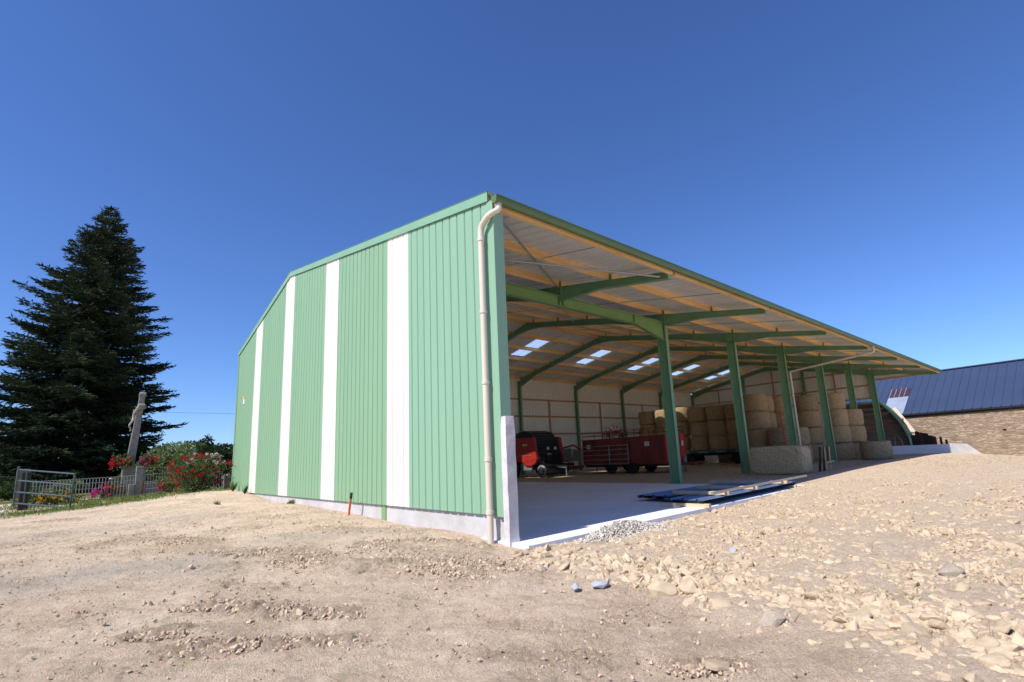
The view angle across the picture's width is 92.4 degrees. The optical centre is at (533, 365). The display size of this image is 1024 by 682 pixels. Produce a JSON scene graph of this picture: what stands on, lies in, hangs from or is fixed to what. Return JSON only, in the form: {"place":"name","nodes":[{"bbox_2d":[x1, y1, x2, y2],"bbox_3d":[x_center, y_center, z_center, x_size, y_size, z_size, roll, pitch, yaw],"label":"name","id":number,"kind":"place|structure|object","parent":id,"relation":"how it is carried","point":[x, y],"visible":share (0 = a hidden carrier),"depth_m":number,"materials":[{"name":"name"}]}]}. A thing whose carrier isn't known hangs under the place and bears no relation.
{"place":"outdoors","nodes":[
{"label":"outdoors","id":0,"kind":"place"},
{"bbox_2d":[0,453,1023,681],"bbox_3d":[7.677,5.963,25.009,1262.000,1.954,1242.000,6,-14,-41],"label":"ground","id":1,"kind":"structure","parent":0,"point":[826,659],"depth_m":5.08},
{"bbox_2d":[0,481,14,496],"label":"garden bush","id":2,"kind":"object","parent":1,"relation":"on","point":[9,486],"visible":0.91,"depth_m":24.06,"materials":[{"name":"green plant"}]},
{"bbox_2d":[0,479,45,501],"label":"garden bush","id":3,"kind":"object","parent":1,"relation":"on","point":[7,497],"visible":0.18,"depth_m":26.44,"materials":[{"name":"green plant"}]},
{"bbox_2d":[17,472,31,510],"bbox_3d":[-19.445,4.880,18.714,0.260,1.620,0.260,6,-14,-41],"label":"gate post","id":4,"kind":"object","parent":1,"relation":"on","point":[21,496],"visible":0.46,"depth_m":18.64,"materials":[{"name":"metal"}]},
{"bbox_2d":[12,466,75,507],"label":"field gate","id":5,"kind":"structure","parent":1,"relation":"on","point":[26,481],"depth_m":17.98,"materials":[{"name":"metal"}]},
{"bbox_2d":[15,491,84,504],"bbox_3d":[-19.806,5.477,20.079,2.103,0.693,0.973,3,-12,-29],"label":"flower bed","id":6,"kind":"object","parent":1,"relation":"on","point":[44,499],"visible":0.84,"depth_m":19.99,"materials":[{"name":"green plant"}]},
{"bbox_2d":[39,479,89,493],"bbox_3d":[-25.230,6.641,26.366,1.732,1.082,1.807,-4,-10,5],"label":"garden bush","id":7,"kind":"object","parent":1,"relation":"on","point":[64,488],"visible":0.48,"depth_m":26.18,"materials":[{"name":"green plant"}]},
{"bbox_2d":[0,205,188,492],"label":"fir tree","id":8,"kind":"object","parent":1,"relation":"on","point":[92,378],"visible":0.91,"depth_m":33.50,"materials":[{"name":"green plant"}]},
{"bbox_2d":[0,487,229,518],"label":"grass","id":9,"kind":"structure","parent":1,"relation":"on","point":[93,502],"depth_m":19.00,"materials":[{"name":"plant"}]},
{"bbox_2d":[90,480,144,497],"bbox_3d":[-19.056,5.800,22.469,1.962,1.090,1.319,6,-14,-41],"label":"flower bed","id":10,"kind":"object","parent":1,"relation":"on","point":[102,493],"visible":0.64,"depth_m":22.15,"materials":[{"name":"pink plant"}]},
{"bbox_2d":[15,466,230,505],"bbox_3d":[-18.362,5.586,22.284,8.033,2.169,0.652,1,-11,-21],"label":"garden fence","id":11,"kind":"object","parent":1,"relation":"on","point":[135,489],"visible":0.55,"depth_m":22.21,"materials":[{"name":"metal"}]},
{"bbox_2d":[119,392,148,490],"bbox_3d":[-20.468,4.076,25.246,1.200,5.517,2.060,6,-14,-41],"label":"stone cross","id":12,"kind":"object","parent":1,"relation":"on","point":[136,420],"visible":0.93,"depth_m":25.05,"materials":[{"name":"grey stone"}]},
{"bbox_2d":[108,449,133,470],"bbox_3d":[-20.429,4.665,24.293,1.018,1.068,1.068,6,-14,-41],"label":"flower trough","id":13,"kind":"object","parent":12,"relation":"on","point":[125,461],"visible":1,"depth_m":24.18,"materials":[{"name":"red plant"}]},
{"bbox_2d":[138,451,159,468],"bbox_3d":[-19.625,4.878,25.028,0.909,1.011,1.140,6,-14,-41],"label":"flower trough","id":14,"kind":"object","parent":12,"relation":"on","point":[148,460],"visible":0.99,"depth_m":24.89,"materials":[{"name":"pink plant"}]},
{"bbox_2d":[118,474,182,484],"bbox_3d":[-21.860,6.721,28.077,3.078,1.062,2.136,6,-14,-41],"label":"garden bush","id":15,"kind":"object","parent":1,"relation":"on","point":[150,476],"visible":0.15,"depth_m":27.88,"materials":[{"name":"plant"}]},
{"bbox_2d":[142,482,165,493],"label":"stone block","id":16,"kind":"structure","parent":1,"relation":"on","point":[151,485],"depth_m":23.56,"materials":[{"name":"grey stone"}]},
{"bbox_2d":[157,475,181,492],"bbox_3d":[-16.407,5.407,22.103,1.001,0.966,0.979,6,-14,-41],"label":"rose bush","id":17,"kind":"object","parent":1,"relation":"on","point":[167,485],"visible":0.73,"depth_m":22.03,"materials":[{"name":"green plant"}]},
{"bbox_2d":[135,441,206,486],"bbox_3d":[-21.841,5.993,29.503,3.890,3.040,2.627,6,-14,-41],"label":"garden shrub","id":18,"kind":"object","parent":1,"relation":"on","point":[165,457],"visible":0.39,"depth_m":29.36,"materials":[{"name":"green plant"}]},
{"bbox_2d":[159,452,233,492],"bbox_3d":[-14.085,4.696,21.533,3.284,1.868,2.328,-3,-10,-1],"label":"rose bush","id":19,"kind":"object","parent":1,"relation":"on","point":[199,476],"visible":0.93,"depth_m":21.27,"materials":[{"name":"green plant"}]},
{"bbox_2d":[177,440,221,483],"bbox_3d":[-22.261,6.510,32.649,3.131,3.197,2.949,6,-14,-41],"label":"garden shrub","id":20,"kind":"object","parent":1,"relation":"on","point":[199,445],"visible":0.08,"depth_m":32.39,"materials":[{"name":"green plant"}]},
{"bbox_2d":[197,435,214,484],"bbox_3d":[-22.817,6.532,33.886,1.412,3.736,1.759,6,-14,-41],"label":"young conifer","id":21,"kind":"object","parent":1,"relation":"on","point":[207,440],"visible":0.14,"depth_m":34.08,"materials":[{"name":"green plant"}]},
{"bbox_2d":[196,443,232,486],"bbox_3d":[-20.741,6.547,32.481,3.597,3.031,3.223,6,-14,-41],"label":"garden shrub","id":22,"kind":"object","parent":1,"relation":"on","point":[226,453],"visible":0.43,"depth_m":32.05,"materials":[{"name":"green plant"}]},
{"bbox_2d":[228,481,238,490],"bbox_3d":[-12.337,4.907,20.149,0.341,0.517,0.392,-3,-10,-1],"label":"weed","id":23,"kind":"object","parent":1,"relation":"on","point":[232,487],"visible":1,"depth_m":20.09,"materials":[{"name":"green plant"}]},
{"bbox_2d":[347,492,352,515],"bbox_3d":[-4.212,3.320,11.197,0.058,0.835,0.287,6,-14,-41],"label":"warning stake","id":24,"kind":"object","parent":1,"relation":"on","point":[350,501],"visible":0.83,"depth_m":11.17,"materials":[{"name":"orange plastic"}]},
{"bbox_2d":[0,508,712,681],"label":"pebbles","id":25,"kind":"object","parent":1,"relation":"on","point":[314,618],"visible":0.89,"depth_m":5.05,"materials":[{"name":"stone"}]},
{"bbox_2d":[0,506,872,681],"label":"earth clods","id":26,"kind":"object","parent":1,"relation":"on","point":[238,647],"visible":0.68,"depth_m":5.10,"materials":[{"name":"soil"}]},
{"bbox_2d":[515,431,571,477],"bbox_3d":[0.557,5.103,28.624,2.510,2.669,3.783,6,-14,-41],"label":"round baler","id":27,"kind":"object","parent":1,"relation":"on","point":[541,453],"visible":0.84,"depth_m":28.07,"materials":[{"name":"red metal"}]},
{"bbox_2d":[562,444,583,473],"bbox_3d":[2.359,5.919,31.234,2.024,1.797,0.875,6,-14,-41],"label":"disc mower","id":28,"kind":"object","parent":1,"relation":"on","point":[569,456],"visible":0.62,"depth_m":31.12,"materials":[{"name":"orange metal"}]},
{"bbox_2d":[231,191,942,546],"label":"barn","id":29,"kind":"structure","parent":1,"relation":"on","point":[389,375],"depth_m":13.80,"materials":[{"name":"green metal"}]},
{"bbox_2d":[591,580,608,588],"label":"stone","id":30,"kind":"object","parent":1,"relation":"on","point":[600,584],"visible":1,"depth_m":5.16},
{"bbox_2d":[604,423,626,467],"bbox_3d":[5.768,5.274,32.033,2.702,3.034,1.411,6,-14,-41],"label":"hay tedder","id":31,"kind":"object","parent":1,"relation":"on","point":[609,436],"visible":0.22,"depth_m":32.37,"materials":[{"name":"metal"}]},
{"bbox_2d":[559,519,684,545],"bbox_3d":[2.185,2.628,8.190,4.202,0.355,1.076,6,-14,-41],"label":"gravel heap","id":32,"kind":"object","parent":1,"relation":"on","point":[628,527],"visible":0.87,"depth_m":7.83,"materials":[{"name":"gravel"}]},
{"bbox_2d":[482,482,801,548],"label":"slab","id":33,"kind":"structure","parent":1,"relation":"on","point":[551,513],"depth_m":11.12,"materials":[{"name":"concrete"}]},
{"bbox_2d":[660,502,710,507],"bbox_3d":[3.271,3.010,10.616,0.100,0.072,1.150,7,-14,-44],"label":"timber batten","id":34,"kind":"object","parent":33,"relation":"on","point":[685,504],"visible":1,"depth_m":10.55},
{"bbox_2d":[663,481,795,503],"bbox_3d":[5.164,3.167,12.467,5.334,0.090,1.000,7,-14,-42],"label":"roof sheet stack","id":35,"kind":"object","parent":34,"relation":"on","point":[697,498],"visible":0.63,"depth_m":11.30,"materials":[{"name":"blue metal"}]},
{"bbox_2d":[672,491,729,494],"bbox_3d":[3.881,2.959,11.430,1.350,0.072,0.100,-12,-14,41],"label":"timber batten","id":36,"kind":"object","parent":35,"relation":"on","point":[698,492],"visible":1,"depth_m":11.39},
{"bbox_2d":[696,486,758,488],"bbox_3d":[4.911,3.108,12.540,1.600,0.072,0.100,-13,-14,43],"label":"timber batten","id":37,"kind":"object","parent":35,"relation":"on","point":[717,487],"visible":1,"depth_m":12.59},
{"bbox_2d":[781,485,796,487],"bbox_3d":[6.560,3.536,14.434,0.100,0.072,2.200,7,-14,-43],"label":"timber batten","id":38,"kind":"object","parent":33,"relation":"on","point":[792,486],"visible":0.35,"depth_m":13.71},
{"bbox_2d":[639,479,772,498],"bbox_3d":[4.992,3.401,13.715,5.515,0.090,1.000,6,-13,-40],"label":"roof sheet stack","id":39,"kind":"object","parent":38,"relation":"on","point":[663,494],"visible":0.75,"depth_m":12.79,"materials":[{"name":"blue metal"}]},
{"bbox_2d":[709,480,787,483],"bbox_3d":[6.064,3.308,13.963,0.100,0.072,2.200,7,-14,-43],"label":"timber batten","id":40,"kind":"object","parent":39,"relation":"on","point":[735,481],"visible":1,"depth_m":14.06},
{"bbox_2d":[711,475,806,494],"bbox_3d":[5.945,2.999,12.532,5.800,0.050,0.060,7,-14,-43],"label":"metal flashing","id":41,"kind":"object","parent":40,"relation":"on","point":[749,486],"visible":1,"depth_m":12.02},
{"bbox_2d":[582,426,706,473],"bbox_3d":[6.125,4.721,27.280,1.968,2.387,7.440,6,-14,-41],"label":"cattle trailer","id":42,"kind":"object","parent":1,"relation":"on","point":[649,453],"visible":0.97,"depth_m":26.77,"materials":[{"name":"red metal"}]},
{"bbox_2d":[581,444,628,464],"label":"livestock gate","id":43,"kind":"structure","parent":42,"relation":"attached to","point":[609,454],"depth_m":27.77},
{"bbox_2d":[647,580,677,596],"bbox_3d":[1.285,2.239,4.912,0.283,0.161,0.162,-4,-10,5],"label":"stone","id":44,"kind":"object","parent":1,"relation":"on","point":[659,588],"visible":0.93,"depth_m":4.87,"materials":[{"name":"stone"}]},
{"bbox_2d":[686,449,740,464],"bbox_3d":[13.313,6.291,33.859,1.725,0.930,6.920,6,-14,-41],"label":"flat wagon","id":45,"kind":"object","parent":1,"relation":"on","point":[692,456],"visible":0.6,"depth_m":34.07,"materials":[{"name":"black metal"}]},
{"bbox_2d":[690,436,709,450],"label":"round bale","id":46,"kind":"object","parent":45,"relation":"on","point":[700,443],"visible":0.81,"depth_m":34.83,"materials":[{"name":"plant"}]},
{"bbox_2d":[690,421,708,436],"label":"round bale","id":47,"kind":"object","parent":46,"relation":"on","point":[697,429],"visible":0.82,"depth_m":34.95,"materials":[{"name":"plant"}]},
{"bbox_2d":[687,407,706,422],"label":"round bale","id":48,"kind":"object","parent":47,"relation":"on","point":[696,414],"visible":0.84,"depth_m":35.18,"materials":[{"name":"plant"}]},
{"bbox_2d":[708,435,729,450],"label":"round bale","id":49,"kind":"object","parent":45,"relation":"on","point":[718,442],"visible":0.77,"depth_m":33.76,"materials":[{"name":"plant"}]},
{"bbox_2d":[707,419,727,435],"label":"round bale","id":50,"kind":"object","parent":49,"relation":"on","point":[716,427],"visible":0.81,"depth_m":33.90,"materials":[{"name":"plant"}]},
{"bbox_2d":[705,405,725,420],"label":"round bale","id":51,"kind":"object","parent":50,"relation":"on","point":[714,412],"visible":0.81,"depth_m":34.08,"materials":[{"name":"plant"}]},
{"bbox_2d":[727,434,738,449],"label":"round bale","id":52,"kind":"object","parent":45,"relation":"on","point":[732,439],"visible":0.53,"depth_m":32.92,"materials":[{"name":"plant"}]},
{"bbox_2d":[726,419,747,433],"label":"round bale","id":53,"kind":"object","parent":52,"relation":"on","point":[731,426],"visible":0.41,"depth_m":33.13,"materials":[{"name":"plant"}]},
{"bbox_2d":[723,403,734,418],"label":"round bale","id":54,"kind":"object","parent":53,"relation":"on","point":[729,412],"visible":0.44,"depth_m":33.31,"materials":[{"name":"plant"}]},
{"bbox_2d":[706,659,729,671],"bbox_3d":[1.259,2.059,3.369,0.169,0.059,0.113,7,-4,0],"label":"stone","id":55,"kind":"object","parent":1,"relation":"on","point":[716,665],"visible":0.94,"depth_m":3.34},
{"bbox_2d":[718,455,732,462],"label":"round bale","id":56,"kind":"object","parent":1,"relation":"on","point":[724,458],"visible":0.3,"depth_m":35.85,"materials":[{"name":"plant"}]},
{"bbox_2d":[559,455,914,477],"bbox_3d":[11.503,5.949,29.111,19.367,0.206,15.430,6,-14,-41],"label":"loose straw","id":57,"kind":"object","parent":1,"relation":"on","point":[743,474],"visible":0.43,"depth_m":27.40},
{"bbox_2d":[510,455,1023,681],"bbox_3d":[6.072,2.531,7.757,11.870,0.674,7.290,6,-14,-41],"label":"rubble","id":58,"kind":"object","parent":1,"relation":"on","point":[995,658],"visible":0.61,"depth_m":5.01,"materials":[{"name":"stone"}]},
{"bbox_2d":[678,577,698,594],"bbox_3d":[1.548,2.218,4.881,0.213,0.197,0.227,5,-3,25],"label":"stone","id":59,"kind":"object","parent":58,"relation":"on","point":[686,586],"visible":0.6,"depth_m":4.83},
{"bbox_2d":[711,598,732,609],"bbox_3d":[1.713,2.167,4.400,0.245,0.132,0.184,8,-3,11],"label":"stone","id":60,"kind":"object","parent":58,"relation":"on","point":[718,603],"visible":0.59,"depth_m":4.36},
{"bbox_2d":[758,610,785,626],"bbox_3d":[1.922,2.091,4.018,0.260,0.163,0.188,-6,-11,15],"label":"stone","id":61,"kind":"object","parent":58,"relation":"on","point":[771,618],"visible":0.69,"depth_m":3.96,"materials":[{"name":"stone"}]},
{"bbox_2d":[788,598,806,606],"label":"stone","id":62,"kind":"object","parent":58,"relation":"on","point":[796,601],"visible":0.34,"depth_m":4.29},
{"bbox_2d":[900,622,932,638],"bbox_3d":[2.828,1.978,3.636,0.151,0.107,0.249,2,-3,-9],"label":"stone","id":63,"kind":"object","parent":58,"relation":"on","point":[906,627],"visible":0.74,"depth_m":3.62,"materials":[{"name":"stone"}]},
{"bbox_2d":[973,636,1000,652],"bbox_3d":[3.074,1.916,3.360,0.253,0.086,0.158,-8,-22,-15],"label":"stone","id":64,"kind":"object","parent":58,"relation":"on","point":[983,641],"visible":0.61,"depth_m":3.34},
{"bbox_2d":[748,442,812,474],"bbox_3d":[9.935,3.745,19.752,1.020,1.270,2.338,6,-13,-40],"label":"square bale","id":65,"kind":"object","parent":1,"relation":"on","point":[784,460],"visible":0.99,"depth_m":19.36},
{"bbox_2d":[779,410,788,445],"bbox_3d":[13.702,3.861,26.431,0.406,3.015,0.728,-6,-11,15],"label":"wooden ladder","id":66,"kind":"object","parent":1,"relation":"on","point":[782,427],"visible":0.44,"depth_m":26.67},
{"bbox_2d":[802,444,813,462],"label":"round bale","id":67,"kind":"object","parent":1,"relation":"on","point":[810,448],"visible":0.14,"depth_m":28.07,"materials":[{"name":"plant"}]},
{"bbox_2d":[796,427,810,444],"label":"round bale","id":68,"kind":"object","parent":67,"relation":"on","point":[805,435],"visible":0.42,"depth_m":28.13,"materials":[{"name":"plant"}]},
{"bbox_2d":[811,444,827,460],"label":"round bale","id":69,"kind":"object","parent":1,"relation":"on","point":[815,448],"visible":0.34,"depth_m":30.33,"materials":[{"name":"plant"}]},
{"bbox_2d":[808,427,823,443],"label":"round bale","id":70,"kind":"object","parent":69,"relation":"on","point":[816,435],"visible":0.61,"depth_m":30.55,"materials":[{"name":"plant"}]},
{"bbox_2d":[797,410,821,427],"bbox_3d":[17.553,3.408,31.347,1.530,1.116,1.540,-10,-13,32],"label":"round bale","id":71,"kind":"object","parent":70,"relation":"on","point":[810,419],"visible":0.78,"depth_m":30.78,"materials":[{"name":"plant"}]},
{"bbox_2d":[795,394,818,411],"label":"round bale","id":72,"kind":"object","parent":71,"relation":"on","point":[807,402],"visible":0.81,"depth_m":30.99,"materials":[{"name":"plant"}]},
{"bbox_2d":[819,446,834,471],"bbox_3d":[11.653,3.729,19.575,1.051,1.032,0.310,6,-14,-41],"label":"wooden rack","id":73,"kind":"object","parent":1,"relation":"on","point":[824,460],"visible":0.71,"depth_m":19.57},
{"bbox_2d":[827,442,854,459],"bbox_3d":[19.209,5.355,30.714,1.585,1.128,1.631,2,-11,-27],"label":"round bale","id":74,"kind":"object","parent":1,"relation":"on","point":[845,451],"visible":0.69,"depth_m":30.08,"materials":[{"name":"plant"}]},
{"bbox_2d":[824,425,851,442],"bbox_3d":[19.138,4.336,30.866,1.535,1.098,1.553,-4,-11,11],"label":"round bale","id":75,"kind":"object","parent":74,"relation":"on","point":[842,433],"visible":0.7,"depth_m":30.26,"materials":[{"name":"plant"}]},
{"bbox_2d":[830,409,848,425],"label":"round bale","id":76,"kind":"object","parent":75,"relation":"on","point":[839,417],"visible":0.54,"depth_m":30.48,"materials":[{"name":"plant"}]},
{"bbox_2d":[827,392,845,409],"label":"round bale","id":77,"kind":"object","parent":76,"relation":"on","point":[836,400],"visible":0.64,"depth_m":30.65,"materials":[{"name":"plant"}]},
{"bbox_2d":[852,442,861,458],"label":"round bale","id":78,"kind":"object","parent":1,"relation":"on","point":[857,450],"visible":0.15,"depth_m":30.77,"materials":[{"name":"plant"}]},
{"bbox_2d":[848,425,866,441],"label":"round bale","id":79,"kind":"object","parent":78,"relation":"on","point":[858,433],"visible":0.5,"depth_m":30.90,"materials":[{"name":"plant"}]},
{"bbox_2d":[846,409,863,425],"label":"round bale","id":80,"kind":"object","parent":79,"relation":"on","point":[855,417],"visible":0.51,"depth_m":31.13,"materials":[{"name":"plant"}]},
{"bbox_2d":[858,440,892,459],"bbox_3d":[19.967,4.937,28.612,1.747,1.139,1.733,-6,-11,18],"label":"round bale","id":81,"kind":"object","parent":1,"relation":"on","point":[877,450],"visible":0.97,"depth_m":28.01,"materials":[{"name":"plant"}]},
{"bbox_2d":[845,401,912,445],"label":"arched shed","id":82,"kind":"structure","parent":1,"relation":"on","point":[894,424],"depth_m":38.73,"materials":[{"name":"metal"}]},
{"bbox_2d":[893,407,914,433],"bbox_3d":[29.196,4.313,38.730,0.105,2.187,1.348,5,-13,-39],"label":"corrugated strip","id":83,"kind":"object","parent":82,"relation":"part of","point":[910,427],"visible":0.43,"depth_m":38.60,"materials":[{"name":"plastic"}]},
{"bbox_2d":[915,431,920,444],"bbox_3d":[28.810,5.927,36.661,0.200,2.078,0.260,6,-14,-41],"label":"timber baulk","id":84,"kind":"object","parent":1,"relation":"on","point":[917,437],"visible":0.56,"depth_m":36.69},
{"bbox_2d":[892,444,950,453],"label":"block wall","id":85,"kind":"structure","parent":1,"relation":"on","point":[926,449],"depth_m":35.28,"materials":[{"name":"concrete"}]},
{"bbox_2d":[918,432,924,444],"bbox_3d":[28.972,5.936,36.478,0.200,1.980,0.340,6,-14,-41],"label":"timber baulk","id":86,"kind":"object","parent":1,"relation":"on","point":[921,437],"visible":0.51,"depth_m":36.50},
{"bbox_2d":[923,433,928,444],"bbox_3d":[29.147,5.927,36.282,0.200,1.910,0.340,6,-14,-41],"label":"timber baulk","id":87,"kind":"object","parent":1,"relation":"on","point":[926,441],"visible":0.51,"depth_m":36.31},
{"bbox_2d":[845,358,1023,455],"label":"stone building","id":88,"kind":"structure","parent":1,"relation":"on","point":[979,407],"depth_m":38.15,"materials":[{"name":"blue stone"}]},
{"bbox_2d":[938,562,964,576],"bbox_3d":[4.214,2.114,4.939,0.237,0.256,0.360,-23,-15,34],"label":"stone","id":89,"kind":"object","parent":1,"relation":"on","point":[949,569],"visible":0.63,"depth_m":4.84,"materials":[{"name":"stone"}]},
{"bbox_2d":[949,443,981,453],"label":"ramp wall","id":90,"kind":"structure","parent":1,"relation":"on","point":[960,448],"depth_m":36.91,"materials":[{"name":"concrete"}]},
{"bbox_2d":[0,0,1023,456],"label":"sky","id":91,"kind":"structure","parent":0,"point":[855,167],"materials":[{"name":"blue"}]},
{"bbox_2d":[747,429,769,446],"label":"round bale","id":92,"kind":"object","parent":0,"point":[757,437],"visible":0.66,"depth_m":28.64,"materials":[{"name":"plant"}]},
{"bbox_2d":[745,411,771,429],"bbox_3d":[13.366,3.276,29.347,1.585,1.146,1.611,-8,-11,35],"label":"round bale","id":93,"kind":"object","parent":92,"relation":"on","point":[757,419],"visible":0.81,"depth_m":28.74,"materials":[{"name":"plant"}]},
{"bbox_2d":[743,393,767,412],"bbox_3d":[13.289,2.266,29.531,1.467,1.115,1.527,2,-11,-24],"label":"round bale","id":94,"kind":"object","parent":93,"relation":"on","point":[755,402],"visible":0.85,"depth_m":28.98,"materials":[{"name":"plant"}]},
{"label":"round bale","id":95,"kind":"object","parent":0,"visible":0},
{"bbox_2d":[640,425,655,435],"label":"round bale","id":96,"kind":"object","parent":95,"relation":"on","point":[644,430],"visible":0.41,"depth_m":38.15,"materials":[{"name":"plant"}]},
{"bbox_2d":[638,411,654,424],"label":"round bale","id":97,"kind":"object","parent":96,"relation":"on","point":[646,418],"visible":0.72,"depth_m":38.31,"materials":[{"name":"plant"}]},
{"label":"round bale","id":98,"kind":"object","parent":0,"visible":0},
{"bbox_2d":[655,423,665,434],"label":"round bale","id":99,"kind":"object","parent":98,"relation":"on","point":[659,426],"visible":0.3,"depth_m":37.30,"materials":[{"name":"plant"}]},
{"bbox_2d":[653,409,664,423],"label":"round bale","id":100,"kind":"object","parent":99,"relation":"on","point":[659,417],"visible":0.5,"depth_m":37.39,"materials":[{"name":"plant"}]},
{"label":"round bale","id":101,"kind":"object","parent":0,"visible":0},
{"bbox_2d":[685,436,690,449],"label":"round bale","id":102,"kind":"object","parent":101,"relation":"on","point":[688,442],"visible":0.23,"depth_m":35.91,"materials":[{"name":"plant"}]},
{"bbox_2d":[677,421,690,435],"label":"round bale","id":103,"kind":"object","parent":102,"relation":"on","point":[686,427],"visible":0.46,"depth_m":36.10,"materials":[{"name":"plant"}]},
{"bbox_2d":[675,407,688,421],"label":"round bale","id":104,"kind":"object","parent":103,"relation":"on","point":[681,414],"visible":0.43,"depth_m":36.28,"materials":[{"name":"plant"}]},
{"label":"round bale","id":105,"kind":"object","parent":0,"visible":0},
{"bbox_2d":[769,412,776,427],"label":"round bale","id":106,"kind":"object","parent":105,"relation":"on","point":[773,420],"visible":0.21,"depth_m":30.08,"materials":[{"name":"plant"}]},
{"bbox_2d":[764,395,774,411],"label":"round bale","id":107,"kind":"object","parent":106,"relation":"on","point":[770,403],"visible":0.34,"depth_m":30.27,"materials":[{"name":"plant"}]},
{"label":"round bale","id":108,"kind":"object","parent":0,"visible":0},
{"bbox_2d":[775,412,786,427],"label":"round bale","id":109,"kind":"object","parent":108,"relation":"on","point":[779,425],"visible":0.16,"depth_m":30.74,"materials":[{"name":"plant"}]},
{"bbox_2d":[773,395,783,412],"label":"round bale","id":110,"kind":"object","parent":109,"relation":"on","point":[778,403],"visible":0.28,"depth_m":30.95,"materials":[{"name":"plant"}]},
{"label":"round bale","id":111,"kind":"object","parent":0,"visible":0},
{"bbox_2d":[767,427,788,446],"bbox_3d":[14.020,4.023,27.716,1.535,1.116,1.565,6,-13,-42],"label":"round bale","id":112,"kind":"object","parent":111,"relation":"on","point":[775,436],"visible":0.55,"depth_m":27.25,"materials":[{"name":"plant"}]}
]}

